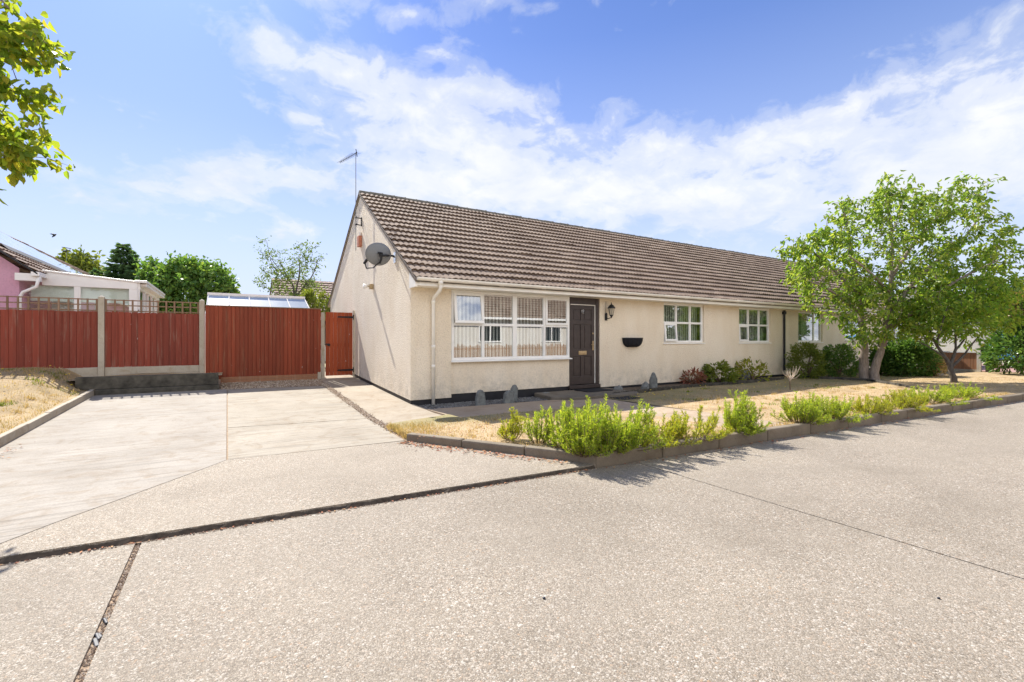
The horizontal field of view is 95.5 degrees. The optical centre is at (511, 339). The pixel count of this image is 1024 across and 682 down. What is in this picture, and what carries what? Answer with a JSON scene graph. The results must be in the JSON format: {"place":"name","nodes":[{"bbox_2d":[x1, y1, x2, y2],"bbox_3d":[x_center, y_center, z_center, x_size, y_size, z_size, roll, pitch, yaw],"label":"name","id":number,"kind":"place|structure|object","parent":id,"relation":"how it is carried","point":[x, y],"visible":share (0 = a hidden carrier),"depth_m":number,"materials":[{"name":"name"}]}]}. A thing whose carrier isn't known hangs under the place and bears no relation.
{"place":"outdoors","nodes":[
{"label":"outdoors","id":0,"kind":"place"},
{"bbox_2d":[62,247,70,260],"bbox_3d":[-31.608,-4.970,33.000,0.506,3.140,0.097,0,0,-31],"label":"distant aerial","id":1,"kind":"object","parent":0,"point":[66,250],"visible":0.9,"depth_m":32.99,"materials":[{"name":"metal"}]},
{"bbox_2d":[0,366,217,433],"bbox_3d":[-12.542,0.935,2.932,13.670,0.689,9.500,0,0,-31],"label":"lawn","id":2,"kind":"structure","parent":0,"point":[23,385],"depth_m":8.33,"materials":[{"name":"beige plant"}]},
{"bbox_2d":[0,0,75,205],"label":"overhanging tree","id":3,"kind":"object","parent":2,"relation":"on","point":[17,156],"visible":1,"depth_m":5.16,"materials":[{"name":"green plant"}]},
{"bbox_2d":[0,295,204,376],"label":"trellis topped fence","id":4,"kind":"object","parent":2,"relation":"on","point":[83,342],"visible":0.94,"depth_m":10.45,"materials":[{"name":"wood"}]},
{"bbox_2d":[0,389,226,543],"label":"driveway","id":5,"kind":"structure","parent":0,"point":[93,452],"depth_m":5.50,"materials":[{"name":"concrete"}]},
{"bbox_2d":[94,384,219,394],"bbox_3d":[-7.604,1.124,10.072,2.150,0.192,0.200,0,0,-31],"label":"railway sleeper","id":6,"kind":"object","parent":5,"relation":"on","point":[152,389],"visible":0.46,"depth_m":9.94,"materials":[{"name":"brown wood"}]},
{"bbox_2d":[75,373,218,389],"bbox_3d":[-7.745,0.895,9.996,2.430,0.261,0.120,0,0,-31],"label":"railway sleeper","id":7,"kind":"object","parent":6,"relation":"on","point":[120,382],"visible":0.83,"depth_m":9.89,"materials":[{"name":"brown wood"}]},
{"bbox_2d":[68,372,221,380],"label":"soil bank","id":8,"kind":"structure","parent":0,"point":[220,373],"depth_m":10.68,"materials":[{"name":"brown soil"}]},
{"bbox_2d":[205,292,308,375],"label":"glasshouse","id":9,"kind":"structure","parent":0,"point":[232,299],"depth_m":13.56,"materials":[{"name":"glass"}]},
{"bbox_2d":[228,386,366,427],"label":"driveway","id":10,"kind":"structure","parent":0,"point":[271,406],"depth_m":8.70,"materials":[{"name":"beige concrete"}]},
{"bbox_2d":[0,441,595,558],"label":"driveway apron","id":11,"kind":"object","parent":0,"point":[239,489],"visible":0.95,"depth_m":4.29,"materials":[{"name":"grey concrete"}]},
{"bbox_2d":[219,381,406,459],"bbox_3d":[-4.880,1.239,7.682,4.900,0.290,9.600,0,0,-31],"label":"driveway bed","id":12,"kind":"object","parent":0,"point":[400,436],"depth_m":8.08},
{"bbox_2d":[221,379,328,389],"bbox_3d":[-5.922,1.116,11.698,2.394,0.096,1.343,0,0,-31],"label":"gravel bed","id":13,"kind":"object","parent":12,"relation":"on","point":[280,383],"visible":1,"depth_m":11.60,"materials":[{"name":"grey gravel"}]},
{"bbox_2d":[322,384,391,431],"bbox_3d":[-3.233,1.241,9.246,0.282,0.236,5.665,0,0,-31],"label":"gravel strip","id":14,"kind":"object","parent":12,"relation":"on","point":[359,409],"visible":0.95,"depth_m":8.76,"materials":[{"name":"gravel"}]},
{"bbox_2d":[228,419,403,459],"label":"driveway","id":15,"kind":"structure","parent":0,"point":[252,441],"depth_m":6.39,"materials":[{"name":"beige concrete"}]},
{"bbox_2d":[320,372,439,423],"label":"path","id":16,"kind":"structure","parent":0,"point":[382,405],"depth_m":9.53,"materials":[{"name":"concrete"}]},
{"bbox_2d":[353,311,354,376],"bbox_3d":[-4.539,0.125,13.332,0.042,1.890,0.060,0,0,-31],"label":"hinge post","id":17,"kind":"object","parent":16,"relation":"on","point":[354,344],"visible":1,"depth_m":13.31,"materials":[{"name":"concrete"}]},
{"bbox_2d":[325,312,353,375],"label":"garden gate","id":18,"kind":"structure","parent":17,"relation":"attached to","point":[340,344],"depth_m":13.11,"materials":[{"name":"brown wood"}]},
{"bbox_2d":[0,400,1023,681],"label":"road","id":19,"kind":"structure","parent":0,"point":[848,554],"depth_m":2.69,"materials":[{"name":"grey asphalt"}]},
{"bbox_2d":[75,544,140,681],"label":"road joint","id":20,"kind":"object","parent":19,"relation":"on","point":[89,651],"depth_m":2.31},
{"bbox_2d":[92,618,107,646],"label":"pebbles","id":21,"kind":"object","parent":20,"relation":"on","point":[98,636],"visible":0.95,"depth_m":2.20,"materials":[{"name":"white stone"}]},
{"bbox_2d":[76,542,140,681],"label":"joint grit","id":22,"kind":"object","parent":20,"relation":"on","point":[109,612],"visible":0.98,"depth_m":2.42,"materials":[{"name":"gravel"}]},
{"bbox_2d":[0,465,594,563],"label":"apron edge","id":23,"kind":"object","parent":19,"relation":"on","point":[15,558],"visible":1,"depth_m":3.52,"materials":[{"name":"grey concrete"}]},
{"bbox_2d":[0,468,596,565],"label":"edge grit","id":24,"kind":"object","parent":19,"relation":"on","point":[275,521],"visible":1,"depth_m":3.53,"materials":[{"name":"grey gravel"}]},
{"bbox_2d":[0,402,1009,564],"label":"fallen leaves","id":25,"kind":"object","parent":19,"relation":"on","point":[439,446],"visible":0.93,"depth_m":5.58,"materials":[{"name":"brown plant"}]},
{"bbox_2d":[0,0,1023,297],"label":"sky","id":26,"kind":"structure","parent":0,"point":[208,128],"materials":[{"name":"blue"}]},
{"bbox_2d":[36,361,1023,558],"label":"ground","id":27,"kind":"structure","parent":0,"point":[569,389],"depth_m":10.34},
{"bbox_2d":[0,389,94,446],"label":"lawn edging","id":28,"kind":"object","parent":27,"relation":"on","point":[10,435],"visible":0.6,"depth_m":6.96,"materials":[{"name":"concrete"}]},
{"bbox_2d":[0,232,128,312],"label":"pink bungalow","id":29,"kind":"object","parent":27,"relation":"on","point":[23,265],"visible":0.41,"depth_m":12.15,"materials":[{"name":"paint"}]},
{"bbox_2d":[31,270,164,374],"bbox_3d":[-12.884,-0.395,14.085,3.424,2.789,4.520,0,0,-31],"label":"conservatory","id":30,"kind":"object","parent":29,"relation":"attached to","point":[55,283],"visible":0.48,"depth_m":12.56,"materials":[{"name":"white plastic"}]},
{"bbox_2d":[55,245,105,275],"bbox_3d":[-31.429,-2.862,33.974,3.719,8.092,2.927,0,0,-10],"label":"young tree","id":31,"kind":"object","parent":27,"relation":"on","point":[87,263],"visible":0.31,"depth_m":33.45,"materials":[{"name":"green plant"}]},
{"bbox_2d":[89,242,147,303],"bbox_3d":[-21.593,-2.108,26.044,5.340,6.615,5.893,0,0,-31],"label":"conifer","id":32,"kind":"object","parent":27,"relation":"on","point":[124,269],"visible":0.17,"depth_m":25.59,"materials":[{"name":"green plant"}]},
{"bbox_2d":[128,250,240,313],"bbox_3d":[-13.997,-1.337,19.968,4.297,5.097,4.227,0,0,-31],"label":"broadleaf tree","id":33,"kind":"object","parent":27,"relation":"on","point":[191,279],"visible":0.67,"depth_m":19.28,"materials":[{"name":"green plant"}]},
{"bbox_2d":[205,305,320,383],"bbox_3d":[-6.410,0.165,12.144,2.670,2.030,0.092,0,0,-31],"label":"closeboard fence","id":34,"kind":"object","parent":27,"relation":"on","point":[244,344],"visible":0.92,"depth_m":12.08,"materials":[{"name":"brown wood"}]},
{"bbox_2d":[252,236,327,301],"bbox_3d":[-10.033,-1.719,20.846,3.254,5.854,2.056,0,0,-5],"label":"thin tree","id":35,"kind":"object","parent":27,"relation":"on","point":[292,273],"visible":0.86,"depth_m":20.93,"materials":[{"name":"green plant"}]},
{"bbox_2d":[269,278,333,360],"bbox_3d":[-7.937,-1.164,30.318,13.772,4.728,8.886,0,0,-31],"label":"bungalow","id":36,"kind":"object","parent":27,"relation":"on","point":[329,284],"visible":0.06,"depth_m":26.53,"materials":[{"name":"brown tile"}]},
{"bbox_2d":[325,321,329,342],"bbox_3d":[-9.694,-0.400,24.405,1.500,1.200,0.030,0,0,-31],"label":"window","id":37,"kind":"structure","parent":36,"relation":"in","point":[325,321],"depth_m":24.45,"materials":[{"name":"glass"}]},
{"bbox_2d":[300,288,330,325],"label":"garden shrub","id":38,"kind":"object","parent":27,"relation":"on","point":[311,296],"visible":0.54,"depth_m":17.30,"materials":[{"name":"green plant"}]},
{"bbox_2d":[321,313,324,377],"bbox_3d":[-5.245,0.230,12.900,0.083,1.940,0.080,0,0,-31],"label":"gate post","id":39,"kind":"object","parent":27,"relation":"on","point":[322,345],"visible":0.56,"depth_m":12.86,"materials":[{"name":"concrete"}]},
{"bbox_2d":[407,433,595,463],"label":"kerb","id":40,"kind":"structure","parent":27,"relation":"on","point":[540,451],"depth_m":5.58,"materials":[{"name":"concrete"}]},
{"bbox_2d":[327,190,798,405],"bbox_3d":[1.606,-1.353,16.407,13.725,5.545,9.286,0,0,-31],"label":"bungalow","id":41,"kind":"object","parent":27,"relation":"on","point":[457,303],"visible":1,"depth_m":12.13,"materials":[{"name":"paint"}]},
{"bbox_2d":[341,150,361,250],"bbox_3d":[-4.250,-3.770,12.062,0.280,2.750,1.247,0,0,4],"label":"television aerial","id":42,"kind":"object","parent":41,"relation":"attached to","point":[349,157],"visible":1,"depth_m":12.54,"materials":[{"name":"grey metal"}]},
{"bbox_2d":[357,232,361,246],"bbox_3d":[-4.157,-2.728,12.677,0.090,0.408,0.200,0,0,-31],"label":"alarm box","id":43,"kind":"object","parent":41,"relation":"attached to","point":[359,240],"visible":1,"depth_m":12.60,"materials":[{"name":"plastic"}]},
{"bbox_2d":[363,284,373,288],"bbox_3d":[-3.587,-1.318,11.607,0.255,0.130,0.122,0,0,-19],"label":"wall light","id":44,"kind":"object","parent":41,"relation":"attached to","point":[370,286],"visible":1,"depth_m":11.57,"materials":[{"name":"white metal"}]},
{"bbox_2d":[363,242,395,268],"bbox_3d":[-2.817,-1.755,9.874,0.700,0.539,0.467,0,0,-13],"label":"satellite dish","id":45,"kind":"object","parent":41,"relation":"attached to","point":[377,254],"visible":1,"depth_m":9.72,"materials":[{"name":"grey metal"}]},
{"bbox_2d":[451,290,571,362],"bbox_3d":[0.050,-0.278,10.633,3.210,1.525,0.296,0,0,-31],"label":"window","id":46,"kind":"structure","parent":41,"relation":"in","point":[514,325],"depth_m":10.59,"materials":[{"name":"white plastic"}]},
{"bbox_2d":[605,302,614,320],"bbox_3d":[2.532,-0.733,11.950,0.203,0.493,0.262,0,0,-31],"label":"wall lantern","id":47,"kind":"object","parent":41,"relation":"attached to","point":[611,307],"depth_m":11.89,"materials":[{"name":"black metal"}]},
{"bbox_2d":[622,338,642,346],"bbox_3d":[3.280,0.085,12.427,0.755,0.253,0.220,0,0,-31],"label":"wall planter","id":48,"kind":"object","parent":41,"relation":"attached to","point":[632,342],"visible":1,"depth_m":12.32,"materials":[{"name":"metal"}]},
{"bbox_2d":[663,303,704,343],"bbox_3d":[5.018,-0.453,13.741,1.850,1.175,0.255,0,0,-31],"label":"window","id":49,"kind":"structure","parent":41,"relation":"in","point":[675,322],"depth_m":13.81,"materials":[{"name":"white plastic"}]},
{"bbox_2d":[739,307,771,343],"bbox_3d":[8.071,-0.448,15.610,1.870,1.185,0.255,0,0,-31],"label":"window","id":50,"kind":"structure","parent":41,"relation":"in","point":[748,324],"depth_m":15.71,"materials":[{"name":"white plastic"}]},
{"bbox_2d":[594,393,1023,467],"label":"kerb","id":51,"kind":"structure","parent":27,"relation":"on","point":[735,438],"depth_m":6.55,"materials":[{"name":"concrete"}]},
{"bbox_2d":[688,244,933,375],"bbox_3d":[13.270,-1.353,23.549,13.630,5.545,9.286,0,0,-31],"label":"neighbour bungalow","id":52,"kind":"object","parent":27,"relation":"on","point":[768,272],"visible":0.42,"depth_m":18.74,"materials":[{"name":"paint"}]},
{"bbox_2d":[798,311,823,342],"bbox_3d":[11.126,-0.443,17.487,1.820,1.155,0.255,0,0,-31],"label":"window","id":53,"kind":"structure","parent":52,"relation":"in","point":[806,313],"depth_m":17.60,"materials":[{"name":"white plastic"}]},
{"bbox_2d":[900,286,990,351],"bbox_3d":[34.511,-1.213,36.611,15.500,5.126,8.891,0,0,-31],"label":"distant bungalow","id":54,"kind":"object","parent":27,"relation":"on","point":[950,347],"visible":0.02,"depth_m":30.57,"materials":[{"name":"beige paint"}]},
{"bbox_2d":[392,406,736,450],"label":"lawn","id":55,"kind":"structure","parent":0,"point":[494,423],"depth_m":6.99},
{"bbox_2d":[384,420,461,438],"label":"long grass","id":56,"kind":"structure","parent":55,"relation":"on","point":[399,432],"depth_m":6.68,"materials":[{"name":"beige plant"}]},
{"bbox_2d":[496,406,526,441],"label":"rosemary bush","id":57,"kind":"object","parent":55,"relation":"on","point":[504,432],"visible":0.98,"depth_m":5.92,"materials":[{"name":"green plant"}]},
{"bbox_2d":[522,405,556,443],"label":"rosemary bush","id":58,"kind":"object","parent":55,"relation":"on","point":[537,429],"visible":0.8,"depth_m":5.71,"materials":[{"name":"green plant"}]},
{"bbox_2d":[544,401,583,448],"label":"rosemary bush","id":59,"kind":"object","parent":55,"relation":"on","point":[553,430],"visible":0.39,"depth_m":5.40,"materials":[{"name":"green plant"}]},
{"bbox_2d":[556,394,619,457],"bbox_3d":[0.887,0.954,5.212,0.827,0.701,0.790,0,0,-2],"label":"rosemary bush","id":60,"kind":"object","parent":55,"relation":"on","point":[587,441],"visible":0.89,"depth_m":5.04,"materials":[{"name":"green plant"}]},
{"bbox_2d":[580,405,641,453],"bbox_3d":[1.110,1.018,5.324,0.727,0.572,0.790,0,0,-31],"label":"rosemary bush","id":61,"kind":"object","parent":55,"relation":"on","point":[621,445],"visible":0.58,"depth_m":5.14,"materials":[{"name":"green plant"}]},
{"bbox_2d":[597,399,667,451],"bbox_3d":[1.337,1.003,5.465,0.941,0.602,0.945,0,0,20],"label":"rosemary bush","id":62,"kind":"object","parent":55,"relation":"on","point":[639,429],"visible":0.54,"depth_m":5.33,"materials":[{"name":"green plant"}]},
{"bbox_2d":[639,410,701,447],"bbox_3d":[1.769,1.079,5.655,0.783,0.452,0.770,0,0,-31],"label":"rosemary bush","id":63,"kind":"object","parent":55,"relation":"on","point":[675,431],"visible":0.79,"depth_m":5.59,"materials":[{"name":"green plant"}]},
{"bbox_2d":[667,404,734,440],"bbox_3d":[2.449,1.067,6.026,0.972,0.474,0.726,0,0,3],"label":"rosemary bush","id":64,"kind":"object","parent":55,"relation":"on","point":[708,428],"visible":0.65,"depth_m":5.95,"materials":[{"name":"green plant"}]},
{"bbox_2d":[722,389,771,435],"bbox_3d":[3.193,0.994,6.358,0.616,0.621,0.686,0,0,44],"label":"rosemary bush","id":65,"kind":"object","parent":55,"relation":"on","point":[740,418],"visible":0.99,"depth_m":6.30,"materials":[{"name":"green plant"}]},
{"bbox_2d":[427,398,782,428],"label":"garden path","id":66,"kind":"structure","parent":0,"point":[466,411],"depth_m":8.73,"materials":[{"name":"beige concrete"}]},
{"bbox_2d":[390,373,900,428],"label":"shaded grass","id":67,"kind":"structure","parent":0,"point":[656,399],"depth_m":10.91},
{"bbox_2d":[623,377,766,390],"bbox_3d":[5.418,1.285,13.247,7.883,0.001,1.004,0,0,-31],"label":"flower bed","id":68,"kind":"object","parent":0,"point":[639,388],"visible":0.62,"depth_m":12.93,"materials":[{"name":"soil"}]},
{"bbox_2d":[613,385,622,389],"bbox_3d":[2.646,1.243,11.595,0.289,0.214,0.137,0,0,-31],"label":"slate stone","id":69,"kind":"object","parent":68,"relation":"on","point":[618,387],"visible":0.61,"depth_m":11.55,"materials":[{"name":"grey stone"}]},
{"bbox_2d":[641,382,648,388],"bbox_3d":[3.461,1.226,12.085,0.264,0.249,0.150,0,0,-31],"label":"slate stone","id":70,"kind":"object","parent":68,"relation":"on","point":[645,385],"visible":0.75,"depth_m":12.03,"materials":[{"name":"grey stone"}]},
{"bbox_2d":[649,372,656,387],"bbox_3d":[3.768,1.115,12.393,0.257,0.469,0.111,0,0,-31],"label":"slate stone","id":71,"kind":"object","parent":68,"relation":"on","point":[653,381],"visible":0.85,"depth_m":12.34,"materials":[{"name":"grey stone"}]},
{"bbox_2d":[679,367,707,384],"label":"red leaved plant","id":72,"kind":"object","parent":68,"relation":"on","point":[699,376],"visible":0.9,"depth_m":13.32,"materials":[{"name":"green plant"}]},
{"bbox_2d":[701,359,740,382],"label":"green leaved plant","id":73,"kind":"object","parent":68,"relation":"on","point":[708,369],"visible":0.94,"depth_m":13.73,"materials":[{"name":"green plant"}]},
{"bbox_2d":[740,370,750,378],"bbox_3d":[7.496,1.166,14.942,0.434,0.367,0.161,0,0,-31],"label":"slate stone","id":74,"kind":"object","parent":68,"relation":"on","point":[746,376],"visible":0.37,"depth_m":14.85,"materials":[{"name":"grey stone"}]},
{"bbox_2d":[734,356,771,381],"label":"yellow leaved plant","id":75,"kind":"object","parent":68,"relation":"on","point":[761,366],"visible":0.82,"depth_m":14.67,"materials":[{"name":"green plant"}]},
{"bbox_2d":[395,370,1023,450],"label":"lawn","id":76,"kind":"structure","parent":0,"point":[1016,377],"depth_m":11.76,"materials":[{"name":"beige plant"}]},
{"bbox_2d":[0,368,926,406],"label":"weeds","id":77,"kind":"object","parent":76,"relation":"on","point":[3,403],"visible":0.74,"depth_m":9.42,"materials":[{"name":"green plant"}]},
{"bbox_2d":[0,367,1007,447],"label":"dry tufts","id":78,"kind":"object","parent":76,"relation":"on","point":[472,436],"visible":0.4,"depth_m":8.76,"materials":[{"name":"beige plant"}]},
{"bbox_2d":[534,388,638,399],"bbox_3d":[1.759,1.302,10.869,2.348,0.115,1.258,0,0,-31],"label":"doorstep","id":79,"kind":"object","parent":76,"relation":"on","point":[567,395],"visible":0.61,"depth_m":10.53,"materials":[{"name":"grey concrete"}]},
{"bbox_2d":[575,388,611,391],"bbox_3d":[1.990,1.234,11.303,0.800,0.018,0.500,0,0,-31],"label":"doormat","id":80,"kind":"object","parent":79,"relation":"on","point":[593,390],"visible":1,"depth_m":11.24,"materials":[{"name":"rubber"}]},
{"bbox_2d":[610,396,640,399],"bbox_3d":[2.535,1.304,10.318,0.600,0.016,0.450,0,0,-31],"label":"doormat","id":81,"kind":"object","parent":76,"relation":"on","point":[625,397],"visible":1,"depth_m":10.36,"materials":[{"name":"rubber"}]},
{"bbox_2d":[614,377,783,392],"bbox_3d":[5.537,1.282,12.992,7.887,0.135,0.202,0,0,-34],"label":"log edging","id":82,"kind":"object","parent":76,"relation":"on","point":[699,384],"visible":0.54,"depth_m":12.81,"materials":[{"name":"brown wood"}]},
{"bbox_2d":[781,368,798,389],"bbox_3d":[7.140,1.016,11.922,0.582,0.670,0.330,0,0,-31],"label":"dead sapling","id":83,"kind":"object","parent":76,"relation":"on","point":[789,378],"visible":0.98,"depth_m":11.89,"materials":[{"name":"beige plant"}]},
{"bbox_2d":[770,390,836,425],"bbox_3d":[4.458,1.031,7.056,0.797,0.547,0.761,0,0,-31],"label":"rosemary bush","id":84,"kind":"object","parent":76,"relation":"on","point":[805,411],"visible":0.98,"depth_m":6.96,"materials":[{"name":"green plant"}]},
{"bbox_2d":[785,341,827,378],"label":"rounded shrub","id":85,"kind":"object","parent":76,"relation":"on","point":[810,351],"visible":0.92,"depth_m":15.51,"materials":[{"name":"green plant"}]},
{"bbox_2d":[828,344,848,373],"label":"rounded shrub","id":86,"kind":"object","parent":76,"relation":"on","point":[837,359],"visible":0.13,"depth_m":17.56,"materials":[{"name":"green plant"}]},
{"bbox_2d":[821,342,858,376],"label":"rounded shrub","id":87,"kind":"object","parent":76,"relation":"on","point":[840,353],"visible":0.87,"depth_m":16.25,"materials":[{"name":"green plant"}]},
{"bbox_2d":[809,393,873,422],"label":"rosemary bush","id":88,"kind":"object","parent":76,"relation":"on","point":[837,410],"visible":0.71,"depth_m":7.35,"materials":[{"name":"green plant"}]},
{"bbox_2d":[797,376,917,388],"bbox_3d":[10.566,1.282,13.876,1.246,0.115,4.019,0,0,-9],"label":"timber edging","id":89,"kind":"object","parent":76,"relation":"on","point":[860,379],"visible":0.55,"depth_m":14.59,"materials":[{"name":"brown wood"}]},
{"bbox_2d":[844,393,900,415],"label":"rosemary bush","id":90,"kind":"object","parent":76,"relation":"on","point":[877,405],"visible":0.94,"depth_m":7.88,"materials":[{"name":"green plant"}]},
{"bbox_2d":[771,170,1023,379],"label":"leafy tree","id":91,"kind":"object","parent":76,"relation":"on","point":[990,256],"visible":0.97,"depth_m":14.07,"materials":[{"name":"green plant"}]},
{"bbox_2d":[868,333,943,376],"bbox_3d":[14.165,0.615,16.812,2.485,1.885,2.226,0,0,-31],"label":"broad hedge","id":92,"kind":"object","parent":76,"relation":"on","point":[904,357],"visible":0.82,"depth_m":16.21,"materials":[{"name":"green plant"}]},
{"bbox_2d":[871,388,941,412],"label":"rosemary bush","id":93,"kind":"object","parent":76,"relation":"on","point":[909,402],"visible":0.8,"depth_m":8.46,"materials":[{"name":"green plant"}]},
{"bbox_2d":[916,353,948,375],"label":"grey twiggy shrub","id":94,"kind":"object","parent":76,"relation":"on","point":[944,369],"visible":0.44,"depth_m":16.21,"materials":[{"name":"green plant"}]},
{"bbox_2d":[906,384,969,405],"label":"rosemary bush","id":95,"kind":"object","parent":76,"relation":"on","point":[945,396],"visible":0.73,"depth_m":9.25,"materials":[{"name":"green plant"}]},
{"bbox_2d":[889,266,1023,382],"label":"tree","id":96,"kind":"object","parent":76,"relation":"on","point":[978,308],"visible":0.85,"depth_m":13.45,"materials":[{"name":"green plant"}]},
{"bbox_2d":[937,351,981,371],"bbox_3d":[18.106,0.910,19.128,0.120,0.980,1.725,0,0,-31],"label":"boundary fence","id":97,"kind":"object","parent":76,"relation":"on","point":[970,362],"visible":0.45,"depth_m":18.71,"materials":[{"name":"brown wood"}]},
{"bbox_2d":[938,382,1002,400],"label":"rosemary bush","id":98,"kind":"object","parent":76,"relation":"on","point":[964,393],"visible":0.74,"depth_m":9.95,"materials":[{"name":"green plant"}]},
{"bbox_2d":[976,299,1023,374],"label":"laurel hedge","id":99,"kind":"object","parent":76,"relation":"on","point":[986,358],"visible":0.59,"depth_m":16.93,"materials":[{"name":"green plant"}]},
{"bbox_2d":[986,290,1023,373],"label":"red tipped shrub","id":100,"kind":"object","parent":76,"relation":"on","point":[1020,292],"visible":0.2,"depth_m":16.89,"materials":[{"name":"plant"}]},
{"bbox_2d":[991,282,1023,331],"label":"dark conifer","id":101,"kind":"object","parent":76,"relation":"on","point":[1013,290],"depth_m":25.75,"materials":[{"name":"green plant"}]},
{"bbox_2d":[916,364,1019,372],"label":"driveway","id":102,"kind":"structure","parent":0,"point":[1011,369],"depth_m":19.48,"materials":[{"name":"grey concrete"}]},
{"bbox_2d":[992,336,1014,365],"bbox_3d":[23.746,0.508,21.519,3.876,1.495,1.752,0,0,-31],"label":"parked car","id":103,"kind":"object","parent":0,"point":[1004,355],"visible":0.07,"depth_m":20.88,"materials":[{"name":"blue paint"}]},
{"label":"slate bed","id":104,"kind":"structure","parent":0,"visible":0},
{"bbox_2d":[475,390,485,405],"bbox_3d":[-0.636,1.182,9.354,0.222,0.337,0.111,0,0,-31],"label":"slate stone","id":105,"kind":"object","parent":104,"relation":"on","point":[480,399],"visible":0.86,"depth_m":9.31,"materials":[{"name":"grey stone"}]},
{"bbox_2d":[419,396,546,408],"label":"slate chippings","id":106,"kind":"object","parent":104,"relation":"on","point":[490,402],"visible":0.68,"depth_m":9.64,"materials":[{"name":"grey gravel"}]},
{"bbox_2d":[510,385,517,400],"bbox_3d":[0.036,1.166,10.073,0.201,0.367,0.083,0,0,-31],"label":"slate stone","id":107,"kind":"object","parent":106,"relation":"on","point":[514,389],"visible":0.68,"depth_m":10.05,"materials":[{"name":"grey stone"}]},
{"bbox_2d":[503,390,514,403],"bbox_3d":[-0.063,1.202,9.600,0.247,0.296,0.109,0,0,-31],"label":"slate stone","id":108,"kind":"object","parent":104,"relation":"on","point":[508,396],"visible":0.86,"depth_m":9.56,"materials":[{"name":"grey stone"}]}
]}

